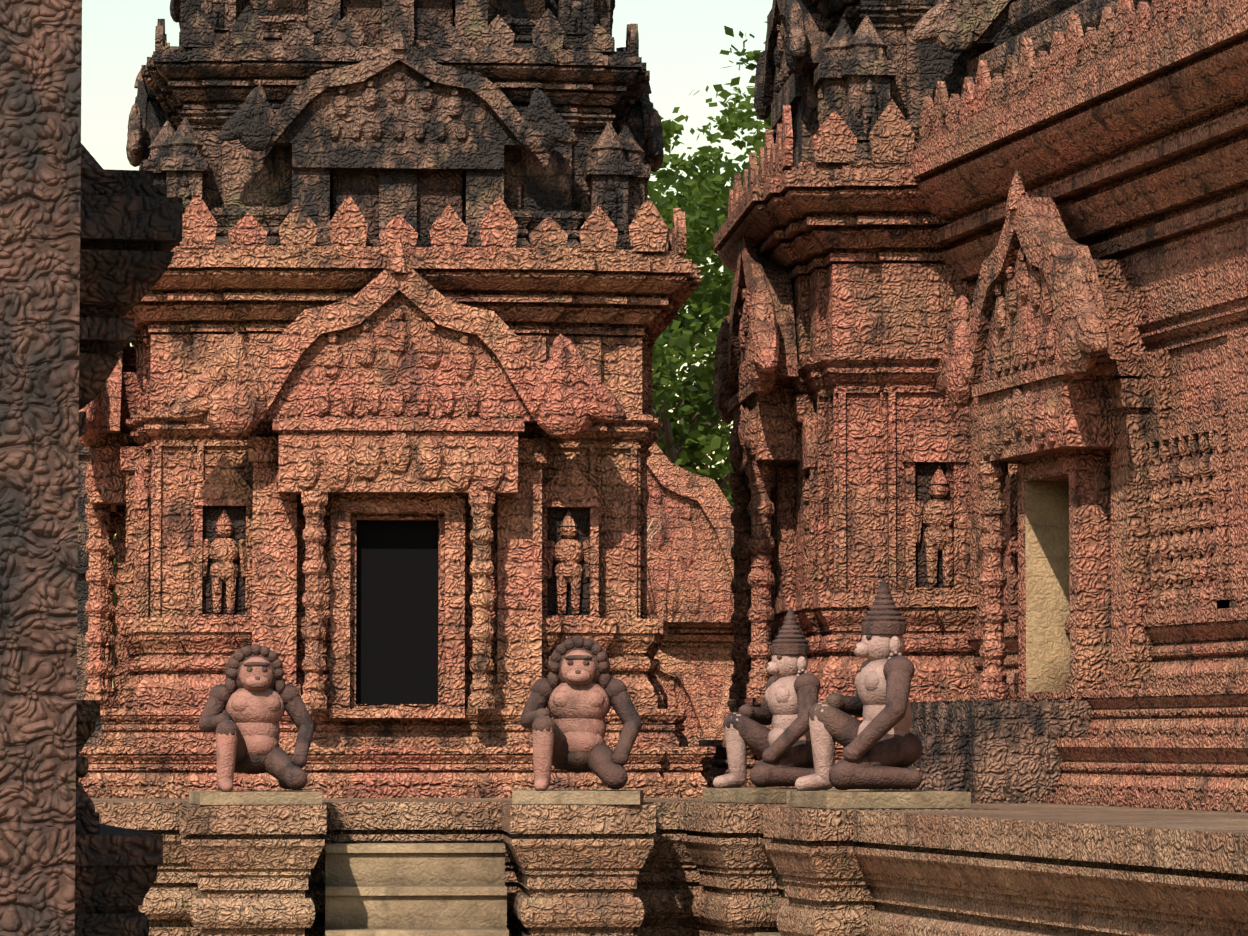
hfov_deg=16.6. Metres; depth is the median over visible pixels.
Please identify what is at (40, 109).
pillar
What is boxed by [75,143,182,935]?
library corner
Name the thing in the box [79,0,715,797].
tower
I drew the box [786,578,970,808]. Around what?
guardian monkey
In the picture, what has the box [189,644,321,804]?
statue
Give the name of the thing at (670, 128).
tree
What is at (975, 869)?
mandapa platform
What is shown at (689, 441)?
tree
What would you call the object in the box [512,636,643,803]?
statue
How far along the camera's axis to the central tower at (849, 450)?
28.70 m
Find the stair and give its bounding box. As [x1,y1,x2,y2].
[180,802,655,935]
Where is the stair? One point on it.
(578, 866)
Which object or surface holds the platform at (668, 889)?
on the ground
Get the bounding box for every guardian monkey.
[703,607,868,802]
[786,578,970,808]
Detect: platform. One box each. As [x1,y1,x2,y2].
[91,798,702,935]
[679,800,1247,935]
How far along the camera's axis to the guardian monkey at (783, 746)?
25.14 m
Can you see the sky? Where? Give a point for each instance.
(681, 42)
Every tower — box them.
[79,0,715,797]
[699,0,1016,787]
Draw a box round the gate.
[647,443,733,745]
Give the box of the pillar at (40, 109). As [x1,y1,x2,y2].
[0,0,81,935]
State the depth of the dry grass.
42.04 m
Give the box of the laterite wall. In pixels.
[76,444,114,745]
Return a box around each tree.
[646,22,770,509]
[648,107,763,505]
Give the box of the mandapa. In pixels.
[869,0,1247,812]
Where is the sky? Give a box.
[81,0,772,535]

